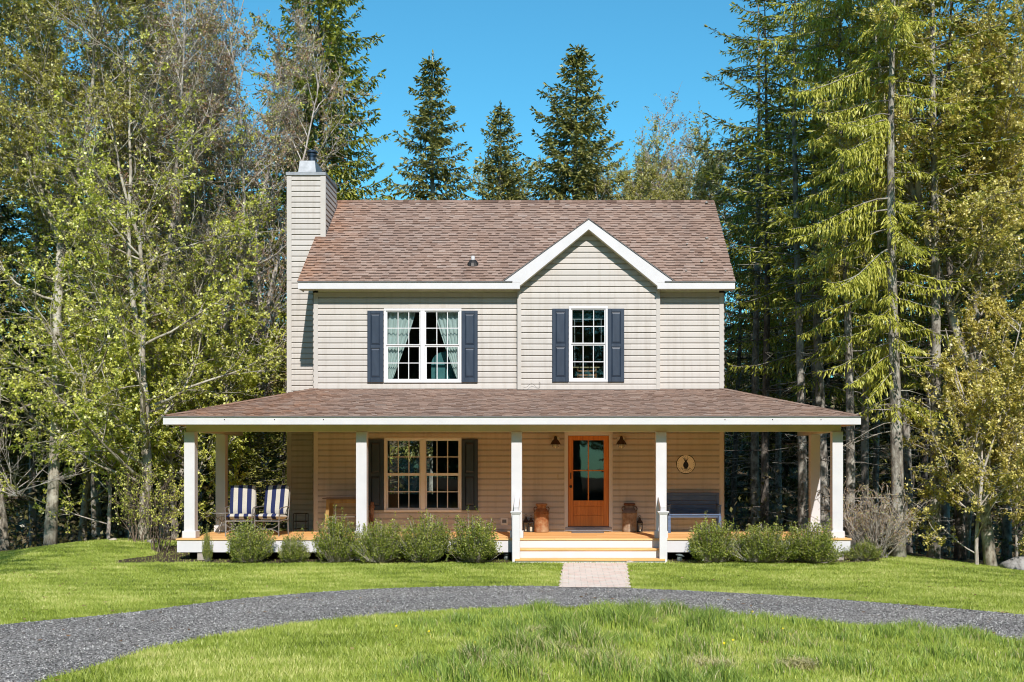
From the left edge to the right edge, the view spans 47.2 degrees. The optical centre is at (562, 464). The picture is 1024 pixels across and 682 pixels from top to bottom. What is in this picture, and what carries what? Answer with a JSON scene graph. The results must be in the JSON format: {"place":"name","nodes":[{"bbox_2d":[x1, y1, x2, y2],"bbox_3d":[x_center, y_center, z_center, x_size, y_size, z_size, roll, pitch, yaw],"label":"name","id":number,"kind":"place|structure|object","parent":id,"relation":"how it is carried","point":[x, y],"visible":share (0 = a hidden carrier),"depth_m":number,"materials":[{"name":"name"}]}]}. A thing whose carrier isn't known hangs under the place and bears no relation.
{"place":"outdoors","nodes":[
{"label":"outdoors","id":0,"kind":"place"},
{"bbox_2d":[0,537,1023,681],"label":"lawn","id":1,"kind":"structure","parent":0,"point":[248,655],"depth_m":18.03,"materials":[{"name":"green plant"}]},
{"bbox_2d":[97,463,183,541],"bbox_3d":[-9.611,0.868,26.270,1.897,1.854,1.502,0,0,38],"label":"twiggy shrub","id":2,"kind":"object","parent":1,"relation":"on","point":[130,513],"visible":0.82,"depth_m":26.28,"materials":[{"name":"green plant"}]},
{"bbox_2d":[0,0,286,539],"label":"maple tree","id":3,"kind":"object","parent":1,"relation":"on","point":[80,222],"visible":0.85,"depth_m":26.84,"materials":[{"name":"green plant"}]},
{"bbox_2d":[116,546,885,563],"bbox_3d":[-1.080,1.858,24.600,15.680,0.136,3.780,0,0,0],"label":"planting bed","id":4,"kind":"object","parent":1,"relation":"on","point":[189,559],"visible":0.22,"depth_m":23.58,"materials":[{"name":"soil"}]},
{"bbox_2d":[111,439,216,551],"bbox_3d":[-8.560,0.671,25.082,1.821,2.473,2.049,0,0,36],"label":"twiggy shrub","id":5,"kind":"object","parent":4,"relation":"on","point":[159,516],"visible":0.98,"depth_m":24.89,"materials":[{"name":"green plant"}]},
{"bbox_2d":[226,516,276,562],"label":"boxwood","id":6,"kind":"object","parent":4,"relation":"on","point":[242,547],"visible":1,"depth_m":22.81,"materials":[{"name":"green plant"}]},
{"bbox_2d":[276,525,309,561],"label":"boxwood","id":7,"kind":"object","parent":4,"relation":"on","point":[288,548],"visible":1,"depth_m":22.86,"materials":[{"name":"green plant"}]},
{"bbox_2d":[310,505,367,562],"bbox_3d":[-4.357,1.333,22.984,1.174,1.150,1.017,0,0,-11],"label":"boxwood","id":8,"kind":"object","parent":4,"relation":"on","point":[336,542],"visible":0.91,"depth_m":22.77,"materials":[{"name":"green plant"}]},
{"bbox_2d":[350,511,415,563],"bbox_3d":[-3.478,1.407,22.815,1.392,1.010,1.039,0,0,-3],"label":"boxwood","id":9,"kind":"object","parent":4,"relation":"on","point":[386,549],"visible":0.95,"depth_m":22.67,"materials":[{"name":"green plant"}]},
{"bbox_2d":[396,509,454,562],"bbox_3d":[-2.618,1.375,22.927,1.098,1.074,1.364,0,0,29],"label":"boxwood","id":10,"kind":"object","parent":4,"relation":"on","point":[429,546],"visible":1,"depth_m":22.71,"materials":[{"name":"green plant"}]},
{"bbox_2d":[446,505,502,562],"bbox_3d":[-1.673,1.345,22.845,1.145,1.127,1.320,0,0,-22],"label":"boxwood","id":11,"kind":"object","parent":4,"relation":"on","point":[467,549],"visible":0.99,"depth_m":22.75,"materials":[{"name":"green plant"}]},
{"bbox_2d":[686,512,741,562],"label":"boxwood","id":12,"kind":"object","parent":4,"relation":"on","point":[712,541],"visible":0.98,"depth_m":22.72,"materials":[{"name":"green plant"}]},
{"bbox_2d":[727,515,803,562],"bbox_3d":[3.927,1.447,22.773,1.541,0.933,1.151,0,0,37],"label":"boxwood","id":13,"kind":"object","parent":4,"relation":"on","point":[757,545],"visible":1,"depth_m":22.64,"materials":[{"name":"green plant"}]},
{"bbox_2d":[781,516,845,563],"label":"boxwood","id":14,"kind":"object","parent":4,"relation":"on","point":[815,547],"visible":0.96,"depth_m":22.54,"materials":[{"name":"green plant"}]},
{"bbox_2d":[843,536,883,560],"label":"boxwood","id":15,"kind":"object","parent":4,"relation":"on","point":[863,551],"visible":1,"depth_m":23.30,"materials":[{"name":"green plant"}]},
{"bbox_2d":[820,472,935,557],"bbox_3d":[6.707,1.040,24.136,2.104,1.897,2.572,0,0,-43],"label":"twiggy shrub","id":16,"kind":"object","parent":4,"relation":"on","point":[878,525],"visible":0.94,"depth_m":24.18,"materials":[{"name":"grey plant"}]},
{"bbox_2d":[510,496,668,562],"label":"porch steps","id":17,"kind":"structure","parent":1,"relation":"on","point":[588,555],"depth_m":23.19,"materials":[{"name":"white wood"}]},
{"bbox_2d":[519,615,837,672],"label":"dead grass","id":18,"kind":"structure","parent":1,"relation":"on","point":[803,663],"depth_m":11.31,"materials":[{"name":"beige plant"}]},
{"bbox_2d":[0,585,1023,681],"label":"gravel drive","id":19,"kind":"structure","parent":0,"point":[15,670],"depth_m":15.57,"materials":[{"name":"gravel"}]},
{"bbox_2d":[0,378,1023,565],"bbox_3d":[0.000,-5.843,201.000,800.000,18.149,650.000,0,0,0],"label":"ground","id":20,"kind":"structure","parent":0,"point":[394,467],"depth_m":50.19,"materials":[{"name":"soil"}]},
{"bbox_2d":[0,130,64,519],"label":"spruce tree","id":21,"kind":"object","parent":20,"relation":"on","point":[10,428],"visible":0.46,"depth_m":33.30,"materials":[{"name":"green plant"}]},
{"bbox_2d":[0,180,65,519],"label":"spruce tree","id":22,"kind":"object","parent":20,"relation":"on","point":[22,230],"visible":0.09,"depth_m":41.95,"materials":[{"name":"green plant"}]},
{"bbox_2d":[0,117,92,546],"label":"spruce tree","id":23,"kind":"object","parent":20,"relation":"on","point":[33,510],"visible":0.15,"depth_m":35.83,"materials":[{"name":"green plant"}]},
{"bbox_2d":[0,146,100,520],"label":"spruce tree","id":24,"kind":"object","parent":20,"relation":"on","point":[47,321],"depth_m":45.52,"materials":[{"name":"green plant"}]},
{"bbox_2d":[0,381,104,496],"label":"twiggy shrub","id":25,"kind":"object","parent":20,"relation":"on","point":[12,493],"visible":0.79,"depth_m":27.08,"materials":[{"name":"brown plant"}]},
{"bbox_2d":[0,0,142,549],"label":"maple tree","id":26,"kind":"object","parent":20,"relation":"on","point":[4,537],"visible":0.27,"depth_m":28.60,"materials":[{"name":"green plant"}]},
{"bbox_2d":[0,158,156,541],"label":"spruce tree","id":27,"kind":"object","parent":20,"relation":"on","point":[75,486],"visible":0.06,"depth_m":37.54,"materials":[{"name":"green plant"}]},
{"bbox_2d":[0,282,171,538],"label":"sapling","id":28,"kind":"object","parent":20,"relation":"on","point":[74,356],"visible":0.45,"depth_m":27.03,"materials":[{"name":"green plant"}]},
{"bbox_2d":[0,0,202,545],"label":"maple tree","id":29,"kind":"object","parent":20,"relation":"on","point":[50,537],"visible":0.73,"depth_m":27.38,"materials":[{"name":"green plant"}]},
{"bbox_2d":[24,89,205,538],"bbox_3d":[-14.037,-4.504,37.100,5.458,15.667,6.514,0,0,-45],"label":"spruce tree","id":30,"kind":"object","parent":20,"relation":"on","point":[115,526],"visible":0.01,"depth_m":36.69,"materials":[{"name":"green plant"}]},
{"bbox_2d":[0,126,242,541],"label":"maple tree","id":31,"kind":"object","parent":20,"relation":"on","point":[85,506],"visible":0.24,"depth_m":29.41,"materials":[{"name":"green plant"}]},
{"bbox_2d":[30,0,234,537],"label":"bare tree","id":32,"kind":"object","parent":20,"relation":"on","point":[158,86],"visible":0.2,"depth_m":31.05,"materials":[{"name":"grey plant"}]},
{"bbox_2d":[1,0,279,539],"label":"maple tree","id":33,"kind":"object","parent":20,"relation":"on","point":[97,504],"visible":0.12,"depth_m":31.80,"materials":[{"name":"green plant"}]},
{"bbox_2d":[30,187,274,538],"bbox_3d":[-9.804,-2.532,28.962,5.209,9.313,4.668,0,0,-8],"label":"maple tree","id":34,"kind":"object","parent":20,"relation":"on","point":[186,335],"visible":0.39,"depth_m":28.68,"materials":[{"name":"green plant"}]},
{"bbox_2d":[0,68,316,530],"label":"maple tree","id":35,"kind":"object","parent":20,"relation":"on","point":[237,160],"visible":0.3,"depth_m":30.00,"materials":[{"name":"green plant"}]},
{"bbox_2d":[82,0,261,538],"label":"bare tree","id":36,"kind":"object","parent":20,"relation":"on","point":[210,23],"visible":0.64,"depth_m":28.71,"materials":[{"name":"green plant"}]},
{"bbox_2d":[77,272,286,533],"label":"sapling","id":37,"kind":"object","parent":20,"relation":"on","point":[159,446],"visible":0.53,"depth_m":28.76,"materials":[{"name":"green plant"}]},
{"bbox_2d":[102,2,286,532],"bbox_3d":[-10.766,-6.199,34.358,5.338,18.396,5.575,0,0,-28],"label":"bare tree","id":38,"kind":"object","parent":20,"relation":"on","point":[201,470],"visible":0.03,"depth_m":34.17,"materials":[{"name":"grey plant"}]},
{"bbox_2d":[112,0,304,530],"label":"bare tree","id":39,"kind":"object","parent":20,"relation":"on","point":[242,171],"visible":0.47,"depth_m":30.34,"materials":[{"name":"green plant"}]},
{"bbox_2d":[139,105,277,532],"bbox_3d":[-12.130,-4.652,39.098,6.492,15.616,5.441,0,0,43],"label":"spruce tree","id":40,"kind":"object","parent":20,"relation":"on","point":[206,471],"visible":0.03,"depth_m":38.86,"materials":[{"name":"green plant"}]},
{"bbox_2d":[180,393,259,532],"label":"young spruce","id":41,"kind":"object","parent":20,"relation":"on","point":[207,497],"visible":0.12,"depth_m":32.26,"materials":[{"name":"green plant"}]},
{"bbox_2d":[181,173,276,518],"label":"spruce tree","id":42,"kind":"object","parent":20,"relation":"on","point":[251,283],"depth_m":40.73,"materials":[{"name":"green plant"}]},
{"bbox_2d":[198,363,286,530],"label":"young spruce","id":43,"kind":"object","parent":20,"relation":"on","point":[249,479],"visible":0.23,"depth_m":30.64,"materials":[{"name":"green plant"}]},
{"bbox_2d":[229,350,286,530],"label":"young spruce","id":44,"kind":"object","parent":20,"relation":"on","point":[283,451],"visible":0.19,"depth_m":31.83,"materials":[{"name":"green plant"}]},
{"bbox_2d":[226,148,290,528],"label":"spruce tree","id":45,"kind":"object","parent":20,"relation":"on","point":[267,290],"visible":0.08,"depth_m":38.82,"materials":[{"name":"green plant"}]},
{"bbox_2d":[161,0,381,529],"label":"bare tree","id":46,"kind":"object","parent":20,"relation":"on","point":[300,24],"visible":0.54,"depth_m":33.20,"materials":[{"name":"brown plant"}]},
{"bbox_2d":[217,0,404,493],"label":"spruce tree","id":47,"kind":"object","parent":20,"relation":"on","point":[336,39],"visible":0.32,"depth_m":37.60,"materials":[{"name":"green plant"}]},
{"bbox_2d":[379,49,475,490],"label":"spruce tree","id":48,"kind":"object","parent":20,"relation":"on","point":[432,136],"visible":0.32,"depth_m":41.70,"materials":[{"name":"green plant"}]},
{"bbox_2d":[461,100,531,199],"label":"spruce tree","id":49,"kind":"object","parent":20,"relation":"on","point":[497,137],"visible":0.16,"depth_m":43.84,"materials":[{"name":"green plant"}]},
{"bbox_2d":[461,153,545,199],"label":"bare tree","id":50,"kind":"object","parent":20,"relation":"on","point":[515,186],"visible":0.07,"depth_m":45.25,"materials":[{"name":"green plant"}]},
{"bbox_2d":[162,150,861,559],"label":"house","id":51,"kind":"structure","parent":20,"relation":"on","point":[514,284],"depth_m":25.97,"materials":[{"name":"plastic"}]},
{"bbox_2d":[225,485,256,536],"bbox_3d":[-6.743,0.949,24.554,0.590,1.060,0.721,0,0,-7],"label":"patio chair","id":52,"kind":"object","parent":51,"relation":"on","point":[242,501],"visible":0.91,"depth_m":24.72,"materials":[{"name":"fabric"}]},
{"bbox_2d":[253,485,290,535],"bbox_3d":[-6.093,0.949,24.589,0.590,1.060,0.720,0,0,7],"label":"patio chair","id":53,"kind":"object","parent":51,"relation":"on","point":[275,506],"visible":0.91,"depth_m":24.75,"materials":[{"name":"fabric"}]},
{"bbox_2d":[322,497,355,530],"bbox_3d":[-4.758,1.099,25.570,0.890,0.765,0.500,0,0,0],"label":"wooden table","id":54,"kind":"object","parent":51,"relation":"on","point":[330,501],"visible":0.49,"depth_m":25.36,"materials":[{"name":"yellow wood"}]},
{"bbox_2d":[387,312,414,378],"bbox_3d":[-3.613,-2.574,26.141,0.648,1.699,0.052,0,0,-1],"label":"curtain","id":55,"kind":"object","parent":51,"relation":"hanging from","point":[392,322],"visible":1,"depth_m":26.14,"materials":[{"name":"white fabric"}]},
{"bbox_2d":[384,308,461,382],"bbox_3d":[-3.104,-2.649,25.997,1.726,1.649,0.107,0,0,0],"label":"window","id":56,"kind":"structure","parent":51,"relation":"in","point":[422,345],"depth_m":25.96,"materials":[{"name":"white plastic"}]},
{"bbox_2d":[384,437,461,511],"bbox_3d":[-3.100,0.213,25.997,1.727,1.653,0.107,0,0,0],"label":"window","id":57,"kind":"structure","parent":51,"relation":"in","point":[422,491],"depth_m":25.98,"materials":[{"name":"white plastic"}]},
{"bbox_2d":[431,351,456,378],"bbox_3d":[-2.611,-2.084,26.550,0.720,0.979,0.100,0,0,0],"label":"teal headboard","id":58,"kind":"object","parent":51,"relation":"on","point":[442,365],"visible":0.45,"depth_m":26.50,"materials":[{"name":"fabric"}]},
{"bbox_2d":[435,312,457,378],"bbox_3d":[-2.563,-2.574,26.141,0.585,1.699,0.053,0,0,1],"label":"curtain","id":59,"kind":"object","parent":51,"relation":"hanging from","point":[452,333],"visible":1,"depth_m":26.14,"materials":[{"name":"white fabric"}]},
{"bbox_2d":[534,503,549,532],"bbox_3d":[-0.462,1.162,25.714,0.330,0.632,0.330,0,0,-40],"label":"milk can","id":60,"kind":"object","parent":51,"relation":"on","point":[541,518],"visible":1,"depth_m":25.59,"materials":[{"name":"brown metal"}]},
{"bbox_2d":[569,306,607,381],"bbox_3d":[0.571,-2.670,25.877,0.860,1.668,0.107,0,0,0],"label":"window","id":61,"kind":"structure","parent":51,"relation":"in","point":[605,308],"depth_m":25.84,"materials":[{"name":"white plastic"}]},
{"bbox_2d":[568,436,608,525],"bbox_3d":[0.578,0.356,25.950,0.898,2.010,0.124,0,0,0],"label":"door","id":62,"kind":"structure","parent":51,"relation":"in","point":[588,512],"depth_m":25.97,"materials":[{"name":"brown wood"}]},
{"bbox_2d":[622,503,637,531],"bbox_3d":[1.484,1.162,25.907,0.330,0.632,0.330,0,0,-26],"label":"milk can","id":63,"kind":"object","parent":51,"relation":"on","point":[629,517],"visible":1,"depth_m":25.79,"materials":[{"name":"brown metal"}]},
{"bbox_2d":[667,493,721,532],"bbox_3d":[2.874,1.044,25.668,1.172,0.867,0.455,0,0,0],"label":"bench","id":64,"kind":"object","parent":51,"relation":"on","point":[691,511],"visible":0.88,"depth_m":25.85,"materials":[{"name":"blue paint"}]},
{"bbox_2d":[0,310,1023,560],"bbox_3d":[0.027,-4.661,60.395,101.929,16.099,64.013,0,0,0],"label":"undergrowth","id":65,"kind":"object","parent":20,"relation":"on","point":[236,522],"visible":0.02,"depth_m":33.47,"materials":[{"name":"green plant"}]},
{"bbox_2d":[493,44,644,199],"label":"spruce tree","id":66,"kind":"object","parent":20,"relation":"on","point":[560,170],"visible":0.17,"depth_m":41.54,"materials":[{"name":"green plant"}]},
{"bbox_2d":[569,149,677,199],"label":"bare tree","id":67,"kind":"object","parent":20,"relation":"on","point":[603,181],"visible":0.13,"depth_m":41.16,"materials":[{"name":"green plant"}]},
{"bbox_2d":[607,140,732,242],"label":"bare tree","id":68,"kind":"object","parent":20,"relation":"on","point":[634,177],"visible":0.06,"depth_m":41.48,"materials":[{"name":"green plant"}]},
{"bbox_2d":[613,103,762,388],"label":"maple tree","id":69,"kind":"object","parent":20,"relation":"on","point":[680,194],"visible":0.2,"depth_m":36.53,"materials":[{"name":"green plant"}]},
{"bbox_2d":[623,85,759,388],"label":"deciduous tree","id":70,"kind":"object","parent":20,"relation":"on","point":[677,152],"visible":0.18,"depth_m":40.97,"materials":[{"name":"green plant"}]},
{"bbox_2d":[625,106,761,387],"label":"bare tree","id":71,"kind":"object","parent":20,"relation":"on","point":[656,146],"visible":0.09,"depth_m":40.93,"materials":[{"name":"green plant"}]},
{"bbox_2d":[629,118,782,448],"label":"bare tree","id":72,"kind":"object","parent":20,"relation":"on","point":[693,197],"visible":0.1,"depth_m":37.90,"materials":[{"name":"green plant"}]},
{"bbox_2d":[709,132,802,530],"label":"spruce tree","id":73,"kind":"object","parent":20,"relation":"on","point":[734,482],"visible":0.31,"depth_m":35.93,"materials":[{"name":"green plant"}]},
{"bbox_2d":[699,0,827,530],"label":"spruce tree","id":74,"kind":"object","parent":20,"relation":"on","point":[754,436],"visible":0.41,"depth_m":32.92,"materials":[{"name":"green plant"}]},
{"bbox_2d":[681,0,845,530],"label":"spruce tree","id":75,"kind":"object","parent":20,"relation":"on","point":[765,487],"visible":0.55,"depth_m":30.98,"materials":[{"name":"green plant"}]},
{"bbox_2d":[720,148,809,529],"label":"spruce tree","id":76,"kind":"object","parent":20,"relation":"on","point":[741,478],"visible":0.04,"depth_m":43.72,"materials":[{"name":"green plant"}]},
{"bbox_2d":[726,151,819,472],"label":"spruce tree","id":77,"kind":"object","parent":20,"relation":"on","point":[774,307],"visible":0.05,"depth_m":53.76,"materials":[{"name":"green plant"}]},
{"bbox_2d":[726,94,855,530],"bbox_3d":[7.204,-4.517,37.891,4.611,15.467,4.663,0,0,-14],"label":"spruce tree","id":78,"kind":"object","parent":20,"relation":"on","point":[778,482],"visible":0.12,"depth_m":37.88,"materials":[{"name":"green plant"}]},
{"bbox_2d":[704,0,895,530],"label":"spruce tree","id":79,"kind":"object","parent":20,"relation":"on","point":[803,511],"visible":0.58,"depth_m":28.90,"materials":[{"name":"green plant"}]},
{"bbox_2d":[720,1,915,532],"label":"spruce tree","id":80,"kind":"object","parent":20,"relation":"on","point":[820,389],"visible":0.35,"depth_m":29.46,"materials":[{"name":"green plant"}]},
{"bbox_2d":[733,3,906,530],"bbox_3d":[7.451,-6.121,35.214,5.380,18.829,4.552,0,0,-23],"label":"spruce tree","id":81,"kind":"object","parent":20,"relation":"on","point":[827,399],"visible":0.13,"depth_m":34.95,"materials":[{"name":"green plant"}]},
{"bbox_2d":[743,63,930,515],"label":"spruce tree","id":82,"kind":"object","parent":20,"relation":"on","point":[784,454],"visible":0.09,"depth_m":41.80,"materials":[{"name":"green plant"}]},
{"bbox_2d":[763,0,923,547],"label":"spruce tree","id":83,"kind":"object","parent":20,"relation":"on","point":[810,30],"visible":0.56,"depth_m":27.31,"materials":[{"name":"green plant"}]},
{"bbox_2d":[781,100,916,528],"bbox_3d":[8.011,-3.696,32.990,3.934,13.503,3.272,0,0,-33],"label":"spruce tree","id":84,"kind":"object","parent":20,"relation":"on","point":[842,326],"visible":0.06,"depth_m":32.99,"materials":[{"name":"green plant"}]},
{"bbox_2d":[787,0,943,543],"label":"spruce tree","id":85,"kind":"object","parent":20,"relation":"on","point":[864,474],"visible":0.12,"depth_m":30.50,"materials":[{"name":"green plant"}]},
{"bbox_2d":[821,186,930,543],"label":"spruce tree","id":86,"kind":"object","parent":20,"relation":"on","point":[876,471],"visible":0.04,"depth_m":36.02,"materials":[{"name":"green plant"}]},
{"bbox_2d":[832,193,941,516],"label":"spruce tree","id":87,"kind":"object","parent":20,"relation":"on","point":[913,452],"visible":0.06,"depth_m":45.70,"materials":[{"name":"green plant"}]},
{"bbox_2d":[782,0,992,557],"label":"spruce tree","id":88,"kind":"object","parent":20,"relation":"on","point":[895,409],"visible":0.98,"depth_m":24.49,"materials":[{"name":"green plant"}]},
{"bbox_2d":[788,0,1023,565],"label":"maple tree","id":89,"kind":"object","parent":20,"relation":"on","point":[987,533],"visible":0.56,"depth_m":25.45,"materials":[{"name":"green plant"}]},
{"bbox_2d":[822,2,1001,552],"bbox_3d":[8.953,-6.181,31.231,5.223,18.282,4.419,0,0,-14],"label":"spruce tree","id":90,"kind":"object","parent":20,"relation":"on","point":[906,379],"visible":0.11,"depth_m":30.95,"materials":[{"name":"green plant"}]},
{"bbox_2d":[806,0,1023,558],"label":"spruce tree","id":91,"kind":"object","parent":20,"relation":"on","point":[934,551],"visible":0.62,"depth_m":25.43,"materials":[{"name":"green plant"}]},
{"bbox_2d":[875,76,968,553],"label":"spruce tree","id":92,"kind":"object","parent":20,"relation":"on","point":[924,462],"visible":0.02,"depth_m":36.92,"materials":[{"name":"green plant"}]},
{"bbox_2d":[865,0,1023,558],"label":"maple tree","id":93,"kind":"object","parent":20,"relation":"on","point":[1011,82],"visible":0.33,"depth_m":25.99,"materials":[{"name":"green plant"}]},
{"bbox_2d":[871,0,1017,560],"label":"spruce tree","id":94,"kind":"object","parent":20,"relation":"on","point":[959,549],"visible":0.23,"depth_m":26.66,"materials":[{"name":"green plant"}]},
{"bbox_2d":[873,21,1023,556],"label":"spruce tree","id":95,"kind":"object","parent":20,"relation":"on","point":[945,509],"visible":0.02,"depth_m":32.84,"materials":[{"name":"green plant"}]},
{"bbox_2d":[883,276,1023,564],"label":"sapling","id":96,"kind":"object","parent":20,"relation":"on","point":[1010,369],"visible":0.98,"depth_m":24.13,"materials":[{"name":"green plant"}]},
{"bbox_2d":[886,122,1023,546],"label":"spruce tree","id":97,"kind":"object","parent":20,"relation":"on","point":[950,433],"visible":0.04,"depth_m":41.88,"materials":[{"name":"green plant"}]},
{"bbox_2d":[896,0,1023,559],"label":"spruce tree","id":98,"kind":"object","parent":20,"relation":"on","point":[974,521],"visible":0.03,"depth_m":29.44,"materials":[{"name":"green plant"}]},
{"bbox_2d":[906,38,1023,558],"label":"spruce tree","id":99,"kind":"object","parent":20,"relation":"on","point":[972,534],"visible":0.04,"depth_m":31.83,"materials":[{"name":"green plant"}]},
{"bbox_2d":[917,0,1023,560],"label":"spruce tree","id":100,"kind":"object","parent":20,"relation":"on","point":[1006,530],"visible":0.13,"depth_m":29.90,"materials":[{"name":"green plant"}]},
{"bbox_2d":[937,349,1023,556],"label":"sapling","id":101,"kind":"object","parent":20,"relation":"on","point":[1016,516],"visible":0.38,"depth_m":25.07,"materials":[{"name":"green plant"}]},
{"bbox_2d":[960,135,1023,542],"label":"spruce tree","id":102,"kind":"object","parent":20,"relation":"on","point":[1022,524],"depth_m":42.88,"materials":[{"name":"green plant"}]},
{"bbox_2d":[0,0,1023,377],"label":"sky","id":103,"kind":"structure","parent":0,"point":[494,51],"materials":[{"name":"blue"}]},
{"bbox_2d":[559,563,630,586],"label":"brick walk","id":104,"kind":"structure","parent":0,"point":[596,574],"depth_m":20.70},
{"bbox_2d":[353,597,1023,681],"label":"rough grass","id":105,"kind":"structure","parent":0,"point":[580,629],"depth_m":12.09,"materials":[{"name":"green plant"}]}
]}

